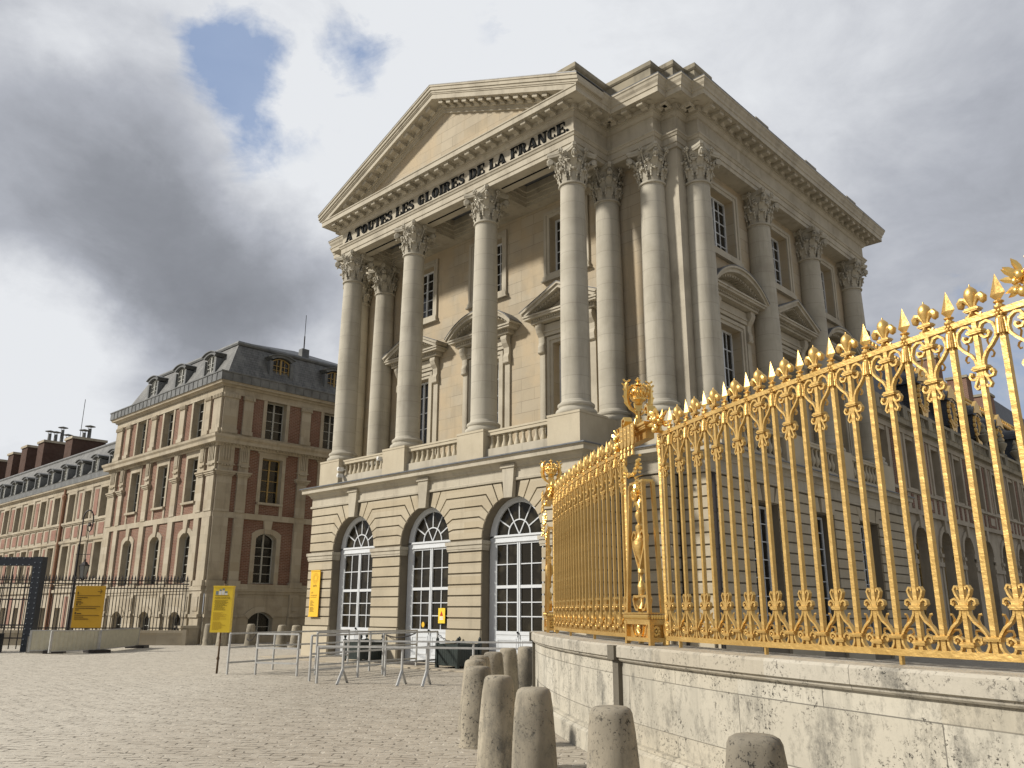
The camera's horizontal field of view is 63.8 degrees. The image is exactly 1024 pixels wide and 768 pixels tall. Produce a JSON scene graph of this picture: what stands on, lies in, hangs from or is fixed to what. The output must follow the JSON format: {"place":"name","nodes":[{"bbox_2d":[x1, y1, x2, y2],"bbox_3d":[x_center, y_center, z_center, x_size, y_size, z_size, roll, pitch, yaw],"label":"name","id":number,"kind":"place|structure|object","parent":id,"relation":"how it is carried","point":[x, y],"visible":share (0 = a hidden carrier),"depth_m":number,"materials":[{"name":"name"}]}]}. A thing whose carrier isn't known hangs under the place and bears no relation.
{"place":"outdoors","nodes":[
{"label":"outdoors","id":0,"kind":"place"},
{"bbox_2d":[0,633,4,651],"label":"concrete block","id":1,"kind":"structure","parent":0,"point":[1,639],"depth_m":32.49,"materials":[{"name":"concrete"}]},
{"bbox_2d":[259,655,463,672],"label":"pavement","id":2,"kind":"structure","parent":0,"point":[334,659],"depth_m":25.81,"materials":[{"name":"beige stone"}]},
{"bbox_2d":[343,634,382,660],"bbox_3d":[-4.929,8.758,27.325,0.980,0.890,0.975,-14,-21,42],"label":"planter box","id":3,"kind":"object","parent":2,"relation":"on","point":[365,655],"visible":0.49,"depth_m":27.00,"materials":[{"name":"green paint"}]},
{"bbox_2d":[435,636,481,668],"bbox_3d":[-1.579,7.918,24.242,0.980,0.890,0.975,-14,-21,42],"label":"planter box","id":4,"kind":"object","parent":2,"relation":"on","point":[457,658],"visible":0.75,"depth_m":23.90,"materials":[{"name":"green paint"}]},
{"bbox_2d":[374,661,434,665],"bbox_3d":[-3.376,8.774,25.854,2.100,0.014,0.800,-14,-21,42],"label":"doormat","id":5,"kind":"object","parent":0,"point":[412,663],"visible":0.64,"depth_m":25.63,"materials":[{"name":"grey stone"}]},
{"bbox_2d":[0,642,1023,767],"bbox_3d":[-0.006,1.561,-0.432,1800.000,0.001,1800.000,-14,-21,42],"label":"ground","id":6,"kind":"structure","parent":0,"point":[168,706],"depth_m":13.52,"materials":[{"name":"stone"}]},
{"bbox_2d":[0,557,47,651],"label":"steel gate","id":7,"kind":"structure","parent":6,"relation":"on","point":[35,593],"depth_m":33.39,"materials":[{"name":"metal"}]},
{"bbox_2d":[26,636,42,652],"bbox_3d":[-18.280,10.228,32.313,1.000,0.620,0.900,-2,-16,8],"label":"concrete block","id":8,"kind":"object","parent":6,"relation":"on","point":[32,651],"depth_m":31.86,"materials":[{"name":"grey concrete"}]},
{"bbox_2d":[27,630,65,653],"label":"concrete barrier","id":9,"kind":"object","parent":6,"relation":"on","point":[39,640],"visible":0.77,"depth_m":31.73,"materials":[{"name":"concrete"}]},
{"bbox_2d":[0,399,115,629],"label":"brick wing","id":10,"kind":"structure","parent":6,"relation":"on","point":[52,492],"depth_m":61.56,"materials":[{"name":"beige stone"}]},
{"bbox_2d":[48,630,110,652],"bbox_3d":[-16.793,9.994,31.916,0.800,0.870,2.201,-11,-19,36],"label":"concrete barrier","id":11,"kind":"object","parent":6,"relation":"on","point":[85,641],"visible":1,"depth_m":31.82,"materials":[{"name":"concrete"}]},
{"bbox_2d":[66,510,93,629],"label":"street lamp","id":12,"kind":"object","parent":6,"relation":"on","point":[83,568],"visible":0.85,"depth_m":41.91,"materials":[{"name":"metal"}]},
{"bbox_2d":[0,574,189,644],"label":"iron fence","id":13,"kind":"object","parent":6,"relation":"on","point":[163,637],"visible":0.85,"depth_m":39.83,"materials":[{"name":"metal"}]},
{"bbox_2d":[70,586,105,627],"bbox_3d":[-20.429,10.743,39.700,1.389,1.950,0.039,2,-16,-5],"label":"information sign","id":14,"kind":"object","parent":13,"relation":"attached to","point":[88,606],"visible":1,"depth_m":39.68,"materials":[{"name":"yellow plastic"}]},
{"bbox_2d":[98,628,148,649],"bbox_3d":[-16.510,10.788,34.784,0.800,0.870,4.783,2,-16,-5],"label":"concrete barrier","id":15,"kind":"object","parent":6,"relation":"on","point":[119,638],"visible":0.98,"depth_m":34.62,"materials":[{"name":"concrete"}]},
{"bbox_2d":[174,625,198,644],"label":"stone pier","id":16,"kind":"structure","parent":6,"relation":"on","point":[193,635],"depth_m":40.15,"materials":[{"name":"beige stone"}]},
{"bbox_2d":[201,624,212,644],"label":"stone bollard","id":17,"kind":"object","parent":6,"relation":"on","point":[207,639],"visible":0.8,"depth_m":39.68,"materials":[{"name":"stone"}]},
{"bbox_2d":[88,315,337,643],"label":"brick pavilion","id":18,"kind":"structure","parent":6,"relation":"on","point":[220,456],"depth_m":45.83,"materials":[{"name":"stone"}]},
{"bbox_2d":[117,614,121,627],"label":"window","id":19,"kind":"structure","parent":18,"relation":"in","point":[118,621],"depth_m":48.42,"materials":[{"name":"black glass"}]},
{"bbox_2d":[123,542,130,585],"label":"window","id":20,"kind":"structure","parent":18,"relation":"in","point":[129,547],"depth_m":49.41,"materials":[{"name":"black glass"}]},
{"bbox_2d":[133,474,139,511],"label":"window","id":21,"kind":"structure","parent":18,"relation":"in","point":[138,475],"depth_m":50.52,"materials":[{"name":"glass"}]},
{"bbox_2d":[140,423,145,453],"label":"window","id":22,"kind":"structure","parent":18,"relation":"in","point":[144,427],"depth_m":51.43,"materials":[{"name":"glass"}]},
{"bbox_2d":[143,614,149,629],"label":"window","id":23,"kind":"structure","parent":18,"relation":"in","point":[145,618],"depth_m":45.91,"materials":[{"name":"black glass"}]},
{"bbox_2d":[151,539,158,583],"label":"window","id":24,"kind":"structure","parent":18,"relation":"in","point":[157,541],"depth_m":46.89,"materials":[{"name":"black glass"}]},
{"bbox_2d":[160,467,167,506],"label":"window","id":25,"kind":"structure","parent":18,"relation":"in","point":[165,468],"depth_m":48.00,"materials":[{"name":"glass"}]},
{"bbox_2d":[167,413,173,445],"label":"window","id":26,"kind":"structure","parent":18,"relation":"in","point":[171,415],"depth_m":48.92,"materials":[{"name":"glass"}]},
{"bbox_2d":[173,615,180,629],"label":"window","id":27,"kind":"structure","parent":18,"relation":"in","point":[178,618],"depth_m":43.45,"materials":[{"name":"black glass"}]},
{"bbox_2d":[181,534,189,582],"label":"window","id":28,"kind":"structure","parent":18,"relation":"in","point":[187,540],"depth_m":44.38,"materials":[{"name":"black glass"}]},
{"bbox_2d":[190,459,197,500],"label":"window","id":29,"kind":"structure","parent":18,"relation":"in","point":[195,465],"depth_m":45.49,"materials":[{"name":"glass"}]},
{"bbox_2d":[196,403,203,437],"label":"window","id":30,"kind":"structure","parent":18,"relation":"in","point":[201,409],"depth_m":46.39,"materials":[{"name":"glass"}]},
{"bbox_2d":[248,612,269,635],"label":"window","id":31,"kind":"structure","parent":18,"relation":"in","point":[261,621],"depth_m":43.69,"materials":[{"name":"black glass"}]},
{"bbox_2d":[252,534,272,583],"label":"window","id":32,"kind":"structure","parent":18,"relation":"in","point":[264,543],"depth_m":44.56,"materials":[{"name":"black glass"}]},
{"bbox_2d":[259,459,279,503],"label":"window","id":33,"kind":"structure","parent":18,"relation":"in","point":[270,468],"depth_m":45.69,"materials":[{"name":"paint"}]},
{"bbox_2d":[265,403,283,440],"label":"window","id":34,"kind":"structure","parent":18,"relation":"in","point":[274,419],"depth_m":46.60,"materials":[{"name":"glass"}]},
{"bbox_2d":[322,414,333,449],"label":"window","id":35,"kind":"structure","parent":18,"relation":"in","point":[328,419],"depth_m":49.11,"materials":[{"name":"glass"}]},
{"bbox_2d":[215,632,227,645],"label":"stone bollard","id":36,"kind":"object","parent":6,"relation":"on","point":[223,639],"visible":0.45,"depth_m":38.92,"materials":[{"name":"stone"}]},
{"bbox_2d":[210,584,235,673],"bbox_3d":[-7.873,6.596,22.250,0.540,2.330,0.240,1,-16,-4],"label":"notice board","id":37,"kind":"object","parent":6,"relation":"on","point":[222,609],"visible":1,"depth_m":22.27,"materials":[{"name":"yellow plastic"}]},
{"bbox_2d":[243,624,255,645],"bbox_3d":[-12.668,12.148,39.853,0.566,1.020,0.576,-5,-16,18],"label":"stone bollard","id":38,"kind":"object","parent":6,"relation":"on","point":[250,627],"visible":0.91,"depth_m":39.67,"materials":[{"name":"stone"}]},
{"bbox_2d":[254,633,300,675],"bbox_3d":[-6.132,7.055,21.488,1.320,1.052,0.058,-5,-16,19],"label":"queue barrier","id":39,"kind":"object","parent":6,"relation":"on","point":[297,659],"visible":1,"depth_m":21.50,"materials":[{"name":"metal"}]},
{"bbox_2d":[275,625,286,647],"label":"stone bollard","id":40,"kind":"object","parent":6,"relation":"on","point":[281,639],"visible":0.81,"depth_m":37.25,"materials":[{"name":"stone"}]},
{"bbox_2d":[226,629,349,674],"bbox_3d":[-6.458,7.737,23.959,0.338,1.052,5.077,-8,-17,26],"label":"queue barrier","id":41,"kind":"object","parent":6,"relation":"on","point":[230,647],"visible":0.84,"depth_m":23.47,"materials":[{"name":"metal"}]},
{"bbox_2d":[289,625,300,648],"bbox_3d":[-9.656,11.297,36.736,0.576,1.020,0.565,2,-16,-5],"label":"stone bollard","id":42,"kind":"object","parent":6,"relation":"on","point":[293,639],"visible":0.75,"depth_m":36.55,"materials":[{"name":"stone"}]},
{"bbox_2d":[314,630,417,674],"bbox_3d":[-4.012,7.541,23.273,0.080,1.082,4.062,-10,-19,33],"label":"queue barrier","id":43,"kind":"object","parent":6,"relation":"on","point":[369,657],"visible":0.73,"depth_m":23.20,"materials":[{"name":"metal"}]},
{"bbox_2d":[386,633,415,637],"bbox_3d":[-3.628,8.037,26.381,0.061,0.237,3.323,8,-17,-26],"label":"chain","id":44,"kind":"object","parent":43,"relation":"attached to","point":[400,637],"visible":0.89,"depth_m":26.15,"materials":[{"name":"metal"}]},
{"bbox_2d":[308,631,438,680],"bbox_3d":[-3.447,7.225,22.084,0.264,1.062,5.531,-8,-17,28],"label":"queue barrier","id":45,"kind":"object","parent":6,"relation":"on","point":[358,651],"visible":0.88,"depth_m":21.22,"materials":[{"name":"metal"}]},
{"bbox_2d":[315,645,517,686],"bbox_3d":[-2.027,6.424,18.710,5.158,0.866,0.669,-3,-16,11],"label":"queue barrier","id":46,"kind":"object","parent":6,"relation":"on","point":[401,673],"visible":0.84,"depth_m":18.83,"materials":[{"name":"metal"}]},
{"bbox_2d":[341,640,531,675],"bbox_3d":[-1.182,7.045,21.064,6.662,0.882,0.094,-3,-16,10],"label":"queue barrier","id":47,"kind":"object","parent":6,"relation":"on","point":[428,645],"visible":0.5,"depth_m":21.30,"materials":[{"name":"metal"}]},
{"bbox_2d":[457,659,485,730],"bbox_3d":[-0.535,4.469,11.832,0.471,0.970,0.477,-4,-16,15],"label":"stone bollard","id":48,"kind":"object","parent":6,"relation":"on","point":[475,662],"visible":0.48,"depth_m":11.80,"materials":[{"name":"stone"}]},
{"bbox_2d":[459,666,490,748],"bbox_3d":[-0.432,4.066,10.375,0.478,0.970,0.485,-9,-18,30],"label":"stone bollard","id":49,"kind":"object","parent":6,"relation":"on","point":[475,676],"visible":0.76,"depth_m":10.24,"materials":[{"name":"stone"}]},
{"bbox_2d":[470,655,490,668],"bbox_3d":[-0.526,4.776,12.941,0.477,0.970,0.470,0,-15,0],"label":"stone bollard","id":50,"kind":"object","parent":6,"relation":"on","point":[486,658],"visible":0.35,"depth_m":12.96,"materials":[{"name":"stone"}]},
{"bbox_2d":[484,652,503,674],"bbox_3d":[-0.318,5.097,14.101,0.475,0.970,0.480,4,-16,-15],"label":"stone bollard","id":51,"kind":"object","parent":6,"relation":"on","point":[496,663],"visible":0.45,"depth_m":14.05,"materials":[{"name":"stone"}]},
{"bbox_2d":[475,675,514,767],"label":"stone bollard","id":52,"kind":"object","parent":6,"relation":"on","point":[495,732],"visible":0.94,"depth_m":8.72,"materials":[{"name":"stone"}]},
{"bbox_2d":[500,648,518,698],"bbox_3d":[-0.076,5.518,15.619,0.478,0.970,0.485,9,-18,-30],"label":"stone bollard","id":53,"kind":"object","parent":6,"relation":"on","point":[510,662],"visible":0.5,"depth_m":15.53,"materials":[{"name":"stone"}]},
{"bbox_2d":[517,646,531,687],"bbox_3d":[0.270,5.722,16.351,0.477,0.970,0.471,-14,-21,42],"label":"stone bollard","id":54,"kind":"object","parent":6,"relation":"on","point":[524,656],"visible":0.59,"depth_m":16.22,"materials":[{"name":"stone"}]},
{"bbox_2d":[512,687,557,767],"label":"stone bollard","id":55,"kind":"object","parent":6,"relation":"on","point":[534,743],"visible":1,"depth_m":7.34,"materials":[{"name":"stone"}]},
{"bbox_2d":[299,59,918,661],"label":"palace pavilion","id":56,"kind":"structure","parent":6,"relation":"on","point":[535,269],"depth_m":28.15,"materials":[{"name":"stone"}]},
{"bbox_2d":[308,570,320,616],"bbox_3d":[-7.378,7.818,30.732,0.620,1.680,0.042,-14,-21,42],"label":"wall banner","id":57,"kind":"object","parent":56,"relation":"attached to","point":[314,593],"depth_m":30.71,"materials":[{"name":"yellow fabric"}]},
{"bbox_2d":[339,553,359,653],"bbox_3d":[-5.863,7.989,29.864,0.950,3.600,0.090,-14,-21,42],"label":"door leaf","id":58,"kind":"structure","parent":56,"relation":"in","point":[350,590],"depth_m":29.87,"materials":[{"name":"white paint"}]},
{"bbox_2d":[355,553,371,638],"bbox_3d":[-5.197,7.809,29.206,0.992,3.600,0.159,-14,-21,42],"label":"door leaf","id":59,"kind":"structure","parent":56,"relation":"in","point":[367,590],"depth_m":29.41,"materials":[{"name":"white paint"}]},
{"bbox_2d":[410,548,431,661],"bbox_3d":[-2.997,7.270,27.227,0.950,3.600,0.090,-14,-21,42],"label":"door leaf","id":60,"kind":"structure","parent":56,"relation":"in","point":[421,653],"depth_m":27.09,"materials":[{"name":"white paint"}]},
{"bbox_2d":[420,382,427,443],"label":"window","id":61,"kind":"structure","parent":56,"relation":"in","point":[424,387],"depth_m":33.48,"materials":[{"name":"glass"}]},
{"bbox_2d":[423,271,433,317],"bbox_3d":[-3.556,-3.645,34.811,1.560,2.200,0.095,-14,-21,42],"label":"window","id":62,"kind":"structure","parent":56,"relation":"in","point":[428,278],"depth_m":34.81,"materials":[{"name":"glass"}]},
{"bbox_2d":[428,547,447,661],"bbox_3d":[-2.331,7.090,26.569,0.992,3.600,0.159,-14,-21,42],"label":"door leaf","id":63,"kind":"structure","parent":56,"relation":"in","point":[432,635],"depth_m":26.67,"materials":[{"name":"white paint"}]},
{"bbox_2d":[438,608,445,622],"bbox_3d":[-2.251,7.419,26.350,0.320,0.470,0.024,-14,-21,42],"label":"door notice","id":64,"kind":"object","parent":63,"relation":"attached to","point":[441,615],"depth_m":26.34,"materials":[{"name":"yellow paper"}]},
{"bbox_2d":[497,362,498,421],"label":"window","id":65,"kind":"structure","parent":56,"relation":"in","point":[498,362],"depth_m":30.75,"materials":[{"name":"white paint"}]},
{"bbox_2d":[497,243,501,290],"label":"window","id":66,"kind":"structure","parent":56,"relation":"in","point":[499,247],"depth_m":32.03,"materials":[{"name":"glass"}]},
{"bbox_2d":[495,542,518,651],"bbox_3d":[-0.131,6.551,24.591,0.950,3.600,0.090,-14,-21,42],"label":"door leaf","id":67,"kind":"structure","parent":56,"relation":"in","point":[505,636],"depth_m":24.49,"materials":[{"name":"white paint"}]},
{"bbox_2d":[516,540,542,646],"bbox_3d":[0.535,6.372,23.932,0.992,3.600,0.159,-14,-21,42],"label":"door leaf","id":68,"kind":"structure","parent":56,"relation":"in","point":[523,636],"depth_m":24.07,"materials":[{"name":"white paint"}]},
{"bbox_2d":[555,219,559,270],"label":"window","id":69,"kind":"structure","parent":56,"relation":"in","point":[557,223],"depth_m":30.05,"materials":[{"name":"glass"}]},
{"bbox_2d":[559,345,560,402],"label":"window","id":70,"kind":"structure","parent":56,"relation":"in","point":[559,345],"depth_m":28.74,"materials":[{"name":"white paint"}]},
{"bbox_2d":[678,475,689,645],"bbox_3d":[4.781,5.209,22.821,0.129,5.400,0.129,-6,-17,20],"label":"downpipe","id":71,"kind":"object","parent":56,"relation":"attached to","point":[688,643],"visible":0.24,"depth_m":23.00,"materials":[{"name":"metal"}]},
{"bbox_2d":[711,472,725,648],"bbox_3d":[5.635,5.080,22.342,0.129,5.400,0.129,7,-17,-23],"label":"downpipe","id":72,"kind":"object","parent":56,"relation":"attached to","point":[718,554],"visible":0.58,"depth_m":22.50,"materials":[{"name":"metal"}]},
{"bbox_2d":[711,197,727,252],"bbox_3d":[6.942,-5.409,28.292,0.095,2.200,1.560,-14,-21,42],"label":"window","id":73,"kind":"structure","parent":56,"relation":"in","point":[718,211],"depth_m":28.62,"materials":[{"name":"glass"}]},
{"bbox_2d":[721,329,734,408],"bbox_3d":[6.921,0.104,26.768,0.095,3.960,1.320,-14,-21,42],"label":"window","id":74,"kind":"structure","parent":56,"relation":"in","point":[727,344],"depth_m":27.28,"materials":[{"name":"glass"}]},
{"bbox_2d":[751,504,775,636],"bbox_3d":[7.453,5.620,24.911,0.095,3.900,1.560,-14,-21,42],"label":"window","id":75,"kind":"structure","parent":56,"relation":"in","point":[762,510],"depth_m":25.32,"materials":[{"name":"black glass"}]},
{"bbox_2d":[771,237,781,284],"bbox_3d":[9.771,-4.609,31.149,0.095,2.200,1.560,-14,-21,42],"label":"window","id":76,"kind":"structure","parent":56,"relation":"in","point":[775,248],"depth_m":31.60,"materials":[{"name":"glass"}]},
{"bbox_2d":[821,271,826,312],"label":"window","id":77,"kind":"structure","parent":56,"relation":"in","point":[822,276],"depth_m":34.57,"materials":[{"name":"grey glass"}]},
{"bbox_2d":[817,517,832,631],"bbox_3d":[10.282,6.421,27.768,0.095,3.900,1.560,-14,-21,42],"label":"window","id":78,"kind":"structure","parent":56,"relation":"in","point":[819,520],"depth_m":28.26,"materials":[{"name":"black glass"}]},
{"bbox_2d":[860,525,874,632],"bbox_3d":[13.112,7.222,30.625,0.095,3.900,1.560,-14,-21,42],"label":"window","id":79,"kind":"structure","parent":56,"relation":"in","point":[861,527],"depth_m":30.98,"materials":[{"name":"black glass"}]},
{"bbox_2d":[587,705,639,767],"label":"stone bollard","id":80,"kind":"object","parent":6,"relation":"on","point":[612,740],"visible":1,"depth_m":5.89,"materials":[{"name":"stone"}]},
{"bbox_2d":[725,732,787,767],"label":"stone bollard","id":81,"kind":"object","parent":6,"relation":"on","point":[752,750],"visible":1,"depth_m":4.55,"materials":[{"name":"stone"}]},
{"bbox_2d":[0,0,1023,611],"label":"sky","id":82,"kind":"structure","parent":0,"point":[169,168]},
{"bbox_2d":[540,459,561,632],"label":"gilded pier","id":83,"kind":"structure","parent":0,"point":[550,470],"depth_m":15.19,"materials":[{"name":"metal"}]},
{"bbox_2d":[612,377,668,645],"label":"gilded pier","id":84,"kind":"structure","parent":0,"point":[641,626],"depth_m":9.65,"materials":[{"name":"metal"}]},
{"bbox_2d":[529,631,1023,767],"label":"wall","id":85,"kind":"structure","parent":0,"point":[692,706],"depth_m":6.48,"materials":[{"name":"stone"}]},
{"bbox_2d":[552,440,627,638],"bbox_3d":[1.028,2.470,12.438,0.190,2.598,4.812,2,-16,-8],"label":"gilded railing","id":86,"kind":"object","parent":85,"relation":"on","point":[576,609],"visible":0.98,"depth_m":11.66,"materials":[{"name":"metal"}]},
{"bbox_2d":[656,274,1023,664],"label":"gilded railing","id":87,"kind":"object","parent":85,"relation":"on","point":[943,637],"visible":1,"depth_m":6.55,"materials":[{"name":"metal"}]},
{"bbox_2d":[866,329,1023,649],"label":"court wing","id":88,"kind":"structure","parent":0,"point":[1012,478],"depth_m":44.21,"materials":[{"name":"beige stone"}]},
{"bbox_2d":[916,538,928,627],"bbox_3d":[18.471,9.146,37.622,0.095,5.200,1.700,-14,-21,42],"label":"window","id":89,"kind":"structure","parent":88,"relation":"in","point":[916,538],"depth_m":38.28,"materials":[{"name":"glass"}]},
{"bbox_2d":[942,547,953,635],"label":"window","id":90,"kind":"structure","parent":88,"relation":"in","point":[942,547],"depth_m":40.62,"materials":[{"name":"glass"}]},
{"bbox_2d":[1000,258,1023,297],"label":"gilded ornament","id":91,"kind":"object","parent":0,"point":[1015,273],"depth_m":5.41,"materials":[{"name":"metal"}]}
]}

